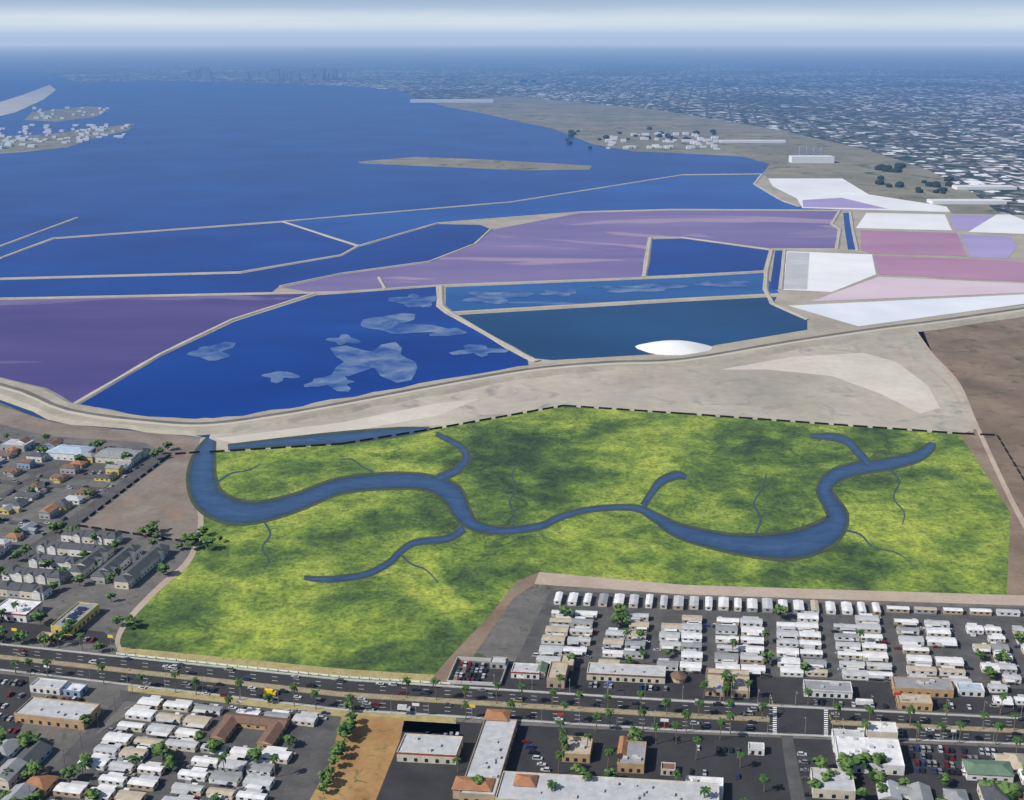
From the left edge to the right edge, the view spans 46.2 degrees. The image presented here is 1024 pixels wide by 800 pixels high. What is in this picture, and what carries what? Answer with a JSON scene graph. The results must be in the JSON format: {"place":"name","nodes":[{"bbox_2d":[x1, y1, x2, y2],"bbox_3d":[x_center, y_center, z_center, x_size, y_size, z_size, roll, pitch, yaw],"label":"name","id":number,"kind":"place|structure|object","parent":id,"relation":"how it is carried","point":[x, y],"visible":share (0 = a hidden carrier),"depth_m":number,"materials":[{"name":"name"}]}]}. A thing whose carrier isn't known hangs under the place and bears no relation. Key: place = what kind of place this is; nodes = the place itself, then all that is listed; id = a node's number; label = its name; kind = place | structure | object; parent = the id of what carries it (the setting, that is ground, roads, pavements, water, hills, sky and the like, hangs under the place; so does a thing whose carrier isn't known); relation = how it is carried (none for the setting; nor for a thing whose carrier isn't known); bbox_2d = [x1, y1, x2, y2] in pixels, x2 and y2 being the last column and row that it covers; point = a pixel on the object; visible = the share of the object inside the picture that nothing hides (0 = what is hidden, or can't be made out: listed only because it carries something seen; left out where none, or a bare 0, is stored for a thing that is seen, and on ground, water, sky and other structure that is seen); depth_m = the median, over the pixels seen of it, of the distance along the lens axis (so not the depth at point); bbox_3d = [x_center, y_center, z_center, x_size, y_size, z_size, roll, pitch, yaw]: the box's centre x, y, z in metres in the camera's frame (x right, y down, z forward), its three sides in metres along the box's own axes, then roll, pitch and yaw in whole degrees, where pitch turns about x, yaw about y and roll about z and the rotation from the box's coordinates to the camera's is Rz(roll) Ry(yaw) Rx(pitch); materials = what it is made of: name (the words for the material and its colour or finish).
{"place":"outdoors","nodes":[
{"label":"outdoors","id":0,"kind":"place"},
{"bbox_2d":[0,674,30,737],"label":"lot pavement","id":1,"kind":"structure","parent":0,"point":[14,702],"depth_m":660.37,"materials":[{"name":"grey asphalt"}]},
{"bbox_2d":[0,85,55,115],"bbox_3d":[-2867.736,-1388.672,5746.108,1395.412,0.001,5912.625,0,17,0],"label":"strand sand","id":2,"kind":"structure","parent":0,"point":[13,105],"depth_m":6561.57,"materials":[{"name":"beige sand"}]},
{"bbox_2d":[0,66,77,82],"bbox_3d":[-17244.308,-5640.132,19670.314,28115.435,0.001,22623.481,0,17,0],"label":"ocean water","id":3,"kind":"structure","parent":0,"point":[20,75],"depth_m":10234.17,"materials":[{"name":"blue liquid"}]},
{"bbox_2d":[0,620,114,644],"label":"lot pavement","id":4,"kind":"structure","parent":0,"point":[34,630],"depth_m":730.70,"materials":[{"name":"grey asphalt"}]},
{"bbox_2d":[0,124,133,153],"bbox_3d":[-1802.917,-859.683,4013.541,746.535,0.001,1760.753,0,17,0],"label":"island","id":5,"kind":"structure","parent":0,"point":[52,143],"depth_m":4106.11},
{"bbox_2d":[25,106,108,121],"bbox_3d":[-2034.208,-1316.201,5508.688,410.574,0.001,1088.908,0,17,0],"label":"island","id":6,"kind":"structure","parent":0,"point":[65,113],"depth_m":5425.76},
{"bbox_2d":[30,457,154,479],"bbox_3d":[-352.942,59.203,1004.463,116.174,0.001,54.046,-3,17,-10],"label":"houses","id":7,"kind":"structure","parent":0,"point":[93,465],"depth_m":1009.61,"materials":[{"name":"concrete"}]},
{"bbox_2d":[0,406,199,453],"bbox_3d":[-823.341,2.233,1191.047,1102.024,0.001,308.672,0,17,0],"label":"river bank ground","id":8,"kind":"structure","parent":0,"point":[15,419],"depth_m":1097.97,"materials":[{"name":"brown soil"}]},
{"bbox_2d":[0,403,202,639],"bbox_3d":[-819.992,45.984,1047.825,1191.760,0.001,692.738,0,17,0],"label":"town ground","id":9,"kind":"structure","parent":0,"point":[63,598],"depth_m":856.12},
{"bbox_2d":[0,436,150,555],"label":"houses","id":10,"kind":"structure","parent":9,"relation":"on","point":[50,511],"depth_m":980.80,"materials":[{"name":"tile"}]},
{"bbox_2d":[0,529,169,599],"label":"town houses","id":11,"kind":"structure","parent":9,"relation":"on","point":[61,553],"depth_m":816.71,"materials":[{"name":"tile"}]},
{"bbox_2d":[0,438,289,799],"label":"commercial buildings","id":12,"kind":"structure","parent":9,"relation":"on","point":[50,712],"depth_m":637.60,"materials":[{"name":"tile"}]},
{"bbox_2d":[0,400,209,437],"bbox_3d":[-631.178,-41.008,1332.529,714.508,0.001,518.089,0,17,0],"label":"water channel","id":13,"kind":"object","parent":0,"point":[29,412],"depth_m":1155.64,"materials":[{"name":"blue liquid"}]},
{"bbox_2d":[80,453,197,540],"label":"dirt lot","id":14,"kind":"structure","parent":0,"point":[160,493],"depth_m":928.46,"materials":[{"name":"brown soil"}]},
{"bbox_2d":[0,294,306,402],"bbox_3d":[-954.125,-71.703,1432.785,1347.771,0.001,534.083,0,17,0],"label":"pond water","id":15,"kind":"structure","parent":0,"point":[73,350],"depth_m":1473.41,"materials":[{"name":"purple liquid"}]},
{"bbox_2d":[115,438,203,652],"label":"dirt path","id":16,"kind":"structure","parent":0,"point":[159,587],"depth_m":796.95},
{"bbox_2d":[0,222,354,277],"bbox_3d":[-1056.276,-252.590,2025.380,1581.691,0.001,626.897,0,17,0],"label":"pond water","id":17,"kind":"structure","parent":0,"point":[233,248],"depth_m":2005.45,"materials":[{"name":"blue liquid"}]},
{"bbox_2d":[37,712,340,799],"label":"park pavement","id":18,"kind":"structure","parent":0,"point":[297,777],"depth_m":603.22,"materials":[{"name":"grey asphalt"}]},
{"bbox_2d":[0,224,489,297],"bbox_3d":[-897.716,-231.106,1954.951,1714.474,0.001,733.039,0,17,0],"label":"pond water","id":19,"kind":"structure","parent":0,"point":[429,243],"depth_m":1807.19,"materials":[{"name":"blue liquid"}]},
{"bbox_2d":[117,647,440,682],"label":"grass verge","id":20,"kind":"structure","parent":0,"point":[297,667],"depth_m":693.71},
{"bbox_2d":[120,690,459,734],"bbox_3d":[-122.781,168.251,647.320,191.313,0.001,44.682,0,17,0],"label":"hedge","id":21,"kind":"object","parent":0,"point":[332,721],"depth_m":645.80,"materials":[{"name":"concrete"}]},
{"bbox_2d":[81,287,527,418],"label":"pond water","id":22,"kind":"structure","parent":0,"point":[181,383],"depth_m":1338.57,"materials":[{"name":"blue liquid"}]},
{"bbox_2d":[310,714,403,799],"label":"dirt lot","id":23,"kind":"structure","parent":0,"point":[362,765],"depth_m":604.86,"materials":[{"name":"soil"}]},
{"bbox_2d":[184,67,549,82],"bbox_3d":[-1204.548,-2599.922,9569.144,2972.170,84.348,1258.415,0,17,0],"label":"distant skyline","id":24,"kind":"structure","parent":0,"point":[206,73],"depth_m":9680.92,"materials":[{"name":"grey"}]},
{"bbox_2d":[0,81,768,256],"bbox_3d":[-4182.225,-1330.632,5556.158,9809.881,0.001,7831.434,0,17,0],"label":"bay water","id":25,"kind":"structure","parent":0,"point":[182,154],"depth_m":3459.56,"materials":[{"name":"blue liquid"}]},
{"bbox_2d":[0,451,805,799],"bbox_3d":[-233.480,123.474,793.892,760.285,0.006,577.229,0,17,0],"label":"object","id":26,"kind":"structure","parent":0,"point":[790,757],"depth_m":873.04,"materials":[{"name":"concrete"}]},
{"bbox_2d":[0,464,1023,799],"bbox_3d":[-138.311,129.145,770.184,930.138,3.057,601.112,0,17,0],"label":"trees","id":27,"kind":"object","parent":26,"relation":"on","point":[406,708],"visible":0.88,"depth_m":652.19,"materials":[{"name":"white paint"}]},
{"bbox_2d":[187,281,749,391],"bbox_3d":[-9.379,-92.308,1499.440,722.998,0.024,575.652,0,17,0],"label":"cloud reflections","id":28,"kind":"object","parent":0,"point":[389,361],"depth_m":1397.39,"materials":[{"name":"blue liquid"}]},
{"bbox_2d":[359,157,590,169],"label":"island","id":29,"kind":"structure","parent":0,"point":[466,163],"depth_m":3353.07,"materials":[{"name":"grey sand"}]},
{"bbox_2d":[430,572,538,681],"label":"dirt path","id":30,"kind":"structure","parent":0,"point":[471,645],"depth_m":729.43,"materials":[{"name":"brown soil"}]},
{"bbox_2d":[0,37,1023,684],"bbox_3d":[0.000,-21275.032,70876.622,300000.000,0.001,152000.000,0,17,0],"label":"ground","id":31,"kind":"structure","parent":0,"point":[946,107],"depth_m":11006.18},
{"bbox_2d":[0,99,1016,203],"bbox_3d":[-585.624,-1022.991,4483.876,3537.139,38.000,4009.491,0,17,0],"label":"distant buildings","id":32,"kind":"structure","parent":31,"relation":"on","point":[813,158],"depth_m":4018.66,"materials":[{"name":"white"}]},
{"bbox_2d":[0,433,1023,799],"bbox_3d":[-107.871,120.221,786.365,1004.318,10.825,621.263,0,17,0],"label":"trees","id":33,"kind":"object","parent":31,"relation":"on","point":[846,763],"visible":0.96,"depth_m":614.88,"materials":[{"name":"green plant"}]},
{"bbox_2d":[1,442,1022,791],"bbox_3d":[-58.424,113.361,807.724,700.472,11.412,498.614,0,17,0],"label":"palm trees","id":34,"kind":"object","parent":31,"relation":"on","point":[897,694],"visible":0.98,"depth_m":647.21,"materials":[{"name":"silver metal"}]},
{"bbox_2d":[77,405,1023,541],"bbox_3d":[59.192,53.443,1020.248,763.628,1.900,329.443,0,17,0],"label":"site fence","id":35,"kind":"object","parent":31,"relation":"on","point":[129,485],"visible":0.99,"depth_m":1094.97,"materials":[{"name":"black"}]},
{"bbox_2d":[918,317,1023,516],"bbox_3d":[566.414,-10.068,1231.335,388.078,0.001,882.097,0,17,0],"label":"field","id":36,"kind":"structure","parent":31,"relation":"on","point":[983,362],"depth_m":1276.77,"materials":[{"name":"brown soil"}]},
{"bbox_2d":[0,305,1023,435],"bbox_3d":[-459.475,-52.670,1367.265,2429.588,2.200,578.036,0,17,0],"label":"levee","id":37,"kind":"structure","parent":0,"point":[32,405],"depth_m":1235.86,"materials":[{"name":"beige soil"}]},
{"bbox_2d":[0,584,1023,795],"bbox_3d":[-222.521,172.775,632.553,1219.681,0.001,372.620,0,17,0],"label":"asphalt pavement","id":38,"kind":"structure","parent":0,"point":[508,633],"depth_m":689.43,"materials":[{"name":"grey asphalt"}]},
{"bbox_2d":[47,695,317,799],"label":"mobile homes","id":39,"kind":"object","parent":38,"relation":"on","point":[257,781],"visible":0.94,"depth_m":599.71,"materials":[{"name":"metal"}]},
{"bbox_2d":[116,652,449,683],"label":"marsh wall","id":40,"kind":"structure","parent":38,"relation":"on","point":[137,655],"depth_m":688.83,"materials":[{"name":"white paint"}]},
{"bbox_2d":[128,685,455,723],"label":"sidewalk","id":41,"kind":"structure","parent":38,"relation":"on","point":[333,712],"depth_m":652.51,"materials":[{"name":"beige concrete"}]},
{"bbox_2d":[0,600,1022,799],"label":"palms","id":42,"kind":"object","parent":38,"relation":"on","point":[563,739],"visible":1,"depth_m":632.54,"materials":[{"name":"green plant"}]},
{"bbox_2d":[0,645,1023,742],"bbox_3d":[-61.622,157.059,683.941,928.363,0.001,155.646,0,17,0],"label":"road","id":43,"kind":"structure","parent":38,"relation":"on","point":[792,720],"depth_m":655.42,"materials":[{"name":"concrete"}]},
{"bbox_2d":[5,645,1011,742],"bbox_3d":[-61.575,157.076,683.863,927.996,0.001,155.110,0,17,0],"label":"road markings","id":44,"kind":"object","parent":43,"relation":"on","point":[548,693],"visible":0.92,"depth_m":651.52,"materials":[{"name":"white paint"}]},
{"bbox_2d":[5,655,1012,732],"bbox_3d":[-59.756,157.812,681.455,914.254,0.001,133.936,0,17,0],"label":"yellow avenue markings","id":45,"kind":"object","parent":43,"relation":"on","point":[463,699],"visible":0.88,"depth_m":658.36,"materials":[{"name":"yellow paint"}]},
{"bbox_2d":[0,655,1023,732],"bbox_3d":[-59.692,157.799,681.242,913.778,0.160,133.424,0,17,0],"label":"strip","id":46,"kind":"object","parent":43,"relation":"on","point":[475,702],"visible":0.89,"depth_m":657.08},
{"bbox_2d":[0,643,1023,744],"bbox_3d":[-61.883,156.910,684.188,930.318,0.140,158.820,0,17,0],"label":"sidewalk","id":47,"kind":"structure","parent":38,"relation":"on","point":[492,689],"depth_m":657.12,"materials":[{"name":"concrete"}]},
{"bbox_2d":[447,654,984,710],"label":"shops","id":48,"kind":"structure","parent":38,"relation":"on","point":[920,692],"depth_m":671.36,"materials":[{"name":"tile"}]},
{"bbox_2d":[0,174,1023,378],"bbox_3d":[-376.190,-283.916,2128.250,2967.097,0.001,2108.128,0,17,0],"label":"salt works ground","id":49,"kind":"structure","parent":0,"point":[816,323],"depth_m":1785.65,"materials":[{"name":"beige soil"}]},
{"bbox_2d":[0,173,858,403],"bbox_3d":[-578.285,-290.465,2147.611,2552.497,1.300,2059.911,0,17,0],"label":"levees","id":50,"kind":"object","parent":49,"relation":"on","point":[315,293],"depth_m":1801.45,"materials":[{"name":"beige soil"}]},
{"bbox_2d":[635,340,711,354],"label":"salt pile","id":51,"kind":"object","parent":49,"relation":"on","point":[673,347],"visible":1,"depth_m":1380.89,"materials":[{"name":"white"}]},
{"bbox_2d":[0,307,1023,426],"bbox_3d":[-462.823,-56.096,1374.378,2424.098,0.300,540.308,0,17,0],"label":"dirt road","id":52,"kind":"structure","parent":0,"point":[175,422],"depth_m":1242.71,"materials":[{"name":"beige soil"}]},
{"bbox_2d":[0,0,1023,36],"label":"sky","id":53,"kind":"structure","parent":0,"point":[18,18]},
{"bbox_2d":[283,210,837,291],"bbox_3d":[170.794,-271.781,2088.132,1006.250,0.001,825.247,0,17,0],"label":"pond water","id":54,"kind":"structure","parent":0,"point":[596,245],"depth_m":2081.34,"materials":[{"name":"purple liquid"}]},
{"bbox_2d":[189,428,934,581],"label":"tidal channel","id":55,"kind":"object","parent":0,"point":[210,498],"depth_m":936.22,"materials":[{"name":"blue liquid"}]},
{"bbox_2d":[115,406,1009,687],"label":"marsh ground","id":56,"kind":"structure","parent":0,"point":[231,594],"depth_m":885.39,"materials":[{"name":"green plant"}]},
{"bbox_2d":[186,427,935,582],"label":"marsh channel banks","id":57,"kind":"object","parent":56,"relation":"on","point":[198,509],"depth_m":938.27,"materials":[{"name":"green plant"}]},
{"bbox_2d":[288,174,837,244],"bbox_3d":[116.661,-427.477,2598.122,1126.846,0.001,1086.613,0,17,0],"label":"pond water","id":58,"kind":"structure","parent":0,"point":[711,192],"depth_m":2553.69,"materials":[{"name":"blue liquid"}]},
{"bbox_2d":[204,331,975,451],"bbox_3d":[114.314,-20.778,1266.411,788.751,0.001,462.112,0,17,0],"label":"bare ground","id":59,"kind":"structure","parent":0,"point":[717,391],"depth_m":1209.92,"materials":[{"name":"beige soil"}]},
{"bbox_2d":[215,398,479,442],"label":"dirt strip","id":60,"kind":"object","parent":59,"relation":"on","point":[425,411],"depth_m":1126.07,"materials":[{"name":"beige soil"}]},
{"bbox_2d":[721,353,939,412],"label":"bare ground patch","id":61,"kind":"object","parent":59,"relation":"on","point":[896,381],"depth_m":1295.53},
{"bbox_2d":[446,273,778,310],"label":"pond water","id":62,"kind":"structure","parent":0,"point":[456,296],"depth_m":1701.84,"materials":[{"name":"blue liquid"}]},
{"bbox_2d":[459,297,806,359],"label":"pond water","id":63,"kind":"structure","parent":0,"point":[588,332],"depth_m":1503.57,"materials":[{"name":"blue liquid"}]},
{"bbox_2d":[552,125,719,151],"bbox_3d":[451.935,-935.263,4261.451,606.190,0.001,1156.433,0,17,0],"label":"marina ground","id":64,"kind":"structure","parent":0,"point":[592,133],"depth_m":4267.06,"materials":[{"name":"grey concrete"}]},
{"bbox_2d":[376,721,1023,799],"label":"parking lot","id":65,"kind":"structure","parent":0,"point":[414,781],"depth_m":601.56,"materials":[{"name":"black asphalt"}]},
{"bbox_2d":[396,709,1023,799],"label":"shops","id":66,"kind":"structure","parent":65,"relation":"on","point":[491,751],"depth_m":587.56,"materials":[{"name":"tile"}]},
{"bbox_2d":[647,238,768,275],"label":"pond water","id":67,"kind":"structure","parent":0,"point":[679,256],"depth_m":1951.72,"materials":[{"name":"blue liquid"}]},
{"bbox_2d":[434,96,998,213],"bbox_3d":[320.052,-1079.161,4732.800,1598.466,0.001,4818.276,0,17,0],"label":"shore ground","id":68,"kind":"structure","parent":0,"point":[854,166],"depth_m":3924.09,"materials":[{"name":"beige soil"}]},
{"bbox_2d":[565,126,953,193],"bbox_3d":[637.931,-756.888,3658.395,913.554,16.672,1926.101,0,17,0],"label":"trees","id":69,"kind":"object","parent":68,"relation":"on","point":[898,167],"visible":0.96,"depth_m":3167.97,"materials":[{"name":"green plant"}]},
{"bbox_2d":[454,662,1023,715],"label":"frontage pavement","id":70,"kind":"structure","parent":0,"point":[781,690],"depth_m":668.41,"materials":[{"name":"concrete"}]},
{"bbox_2d":[514,590,1023,688],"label":"park pavement","id":71,"kind":"structure","parent":0,"point":[658,617],"depth_m":734.37,"materials":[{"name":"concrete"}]},
{"bbox_2d":[536,591,1023,706],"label":"mobile homes","id":72,"kind":"object","parent":71,"relation":"on","point":[873,655],"visible":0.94,"depth_m":718.75,"materials":[{"name":"metal"}]},
{"bbox_2d":[770,250,781,289],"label":"pond water","id":73,"kind":"structure","parent":0,"point":[775,277],"depth_m":1852.59,"materials":[{"name":"blue liquid"}]},
{"bbox_2d":[535,572,1023,605],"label":"berm ground","id":74,"kind":"structure","parent":0,"point":[543,578],"depth_m":785.53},
{"bbox_2d":[783,252,809,289],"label":"pond water","id":75,"kind":"structure","parent":0,"point":[796,270],"depth_m":1848.12,"materials":[{"name":"white liquid"}]},
{"bbox_2d":[782,251,875,291],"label":"pond water","id":76,"kind":"structure","parent":0,"point":[829,272],"depth_m":1852.06,"materials":[{"name":"white liquid"}]},
{"bbox_2d":[802,198,886,208],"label":"pond water","id":77,"kind":"structure","parent":0,"point":[834,203],"depth_m":2567.83,"materials":[{"name":"liquid"}]},
{"bbox_2d":[843,213,854,249],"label":"pond water","id":78,"kind":"structure","parent":0,"point":[849,238],"depth_m":2206.47,"materials":[{"name":"blue liquid"}]},
{"bbox_2d":[768,178,949,211],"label":"pond water","id":79,"kind":"structure","parent":0,"point":[800,189],"depth_m":2727.50,"materials":[{"name":"white liquid"}]},
{"bbox_2d":[856,213,951,229],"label":"pond water","id":80,"kind":"structure","parent":0,"point":[906,221],"depth_m":2335.44,"materials":[{"name":"white liquid"}]},
{"bbox_2d":[790,294,1023,325],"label":"pond water","id":81,"kind":"structure","parent":0,"point":[864,313],"depth_m":1601.74,"materials":[{"name":"white liquid"}]},
{"bbox_2d":[861,230,965,255],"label":"pond water","id":82,"kind":"structure","parent":0,"point":[910,243],"depth_m":2090.48,"materials":[{"name":"pink liquid"}]},
{"bbox_2d":[811,277,1023,301],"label":"pond water","id":83,"kind":"structure","parent":0,"point":[882,287],"depth_m":1714.45,"materials":[{"name":"pink liquid"}]},
{"bbox_2d":[873,255,1023,281],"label":"pond water","id":84,"kind":"structure","parent":0,"point":[1003,270],"depth_m":1867.88,"materials":[{"name":"pink liquid"}]},
{"bbox_2d":[896,332,1023,527],"bbox_3d":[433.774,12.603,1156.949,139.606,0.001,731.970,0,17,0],"label":"edge paths","id":85,"kind":"structure","parent":0,"point":[994,465],"depth_m":1143.60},
{"bbox_2d":[949,215,994,229],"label":"pond water","id":86,"kind":"structure","parent":0,"point":[961,222],"depth_m":2347.87,"materials":[{"name":"purple liquid"}]},
{"bbox_2d":[960,234,1016,257],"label":"pond water","id":87,"kind":"structure","parent":0,"point":[979,246],"depth_m":2060.96,"materials":[{"name":"purple liquid"}]},
{"bbox_2d":[960,429,1023,594],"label":"dirt path","id":88,"kind":"structure","parent":0,"point":[1015,581],"depth_m":885.37,"materials":[{"name":"brown soil"}]},
{"bbox_2d":[969,214,1023,233],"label":"pond water","id":89,"kind":"structure","parent":0,"point":[1003,223],"depth_m":2286.63,"materials":[{"name":"white liquid"}]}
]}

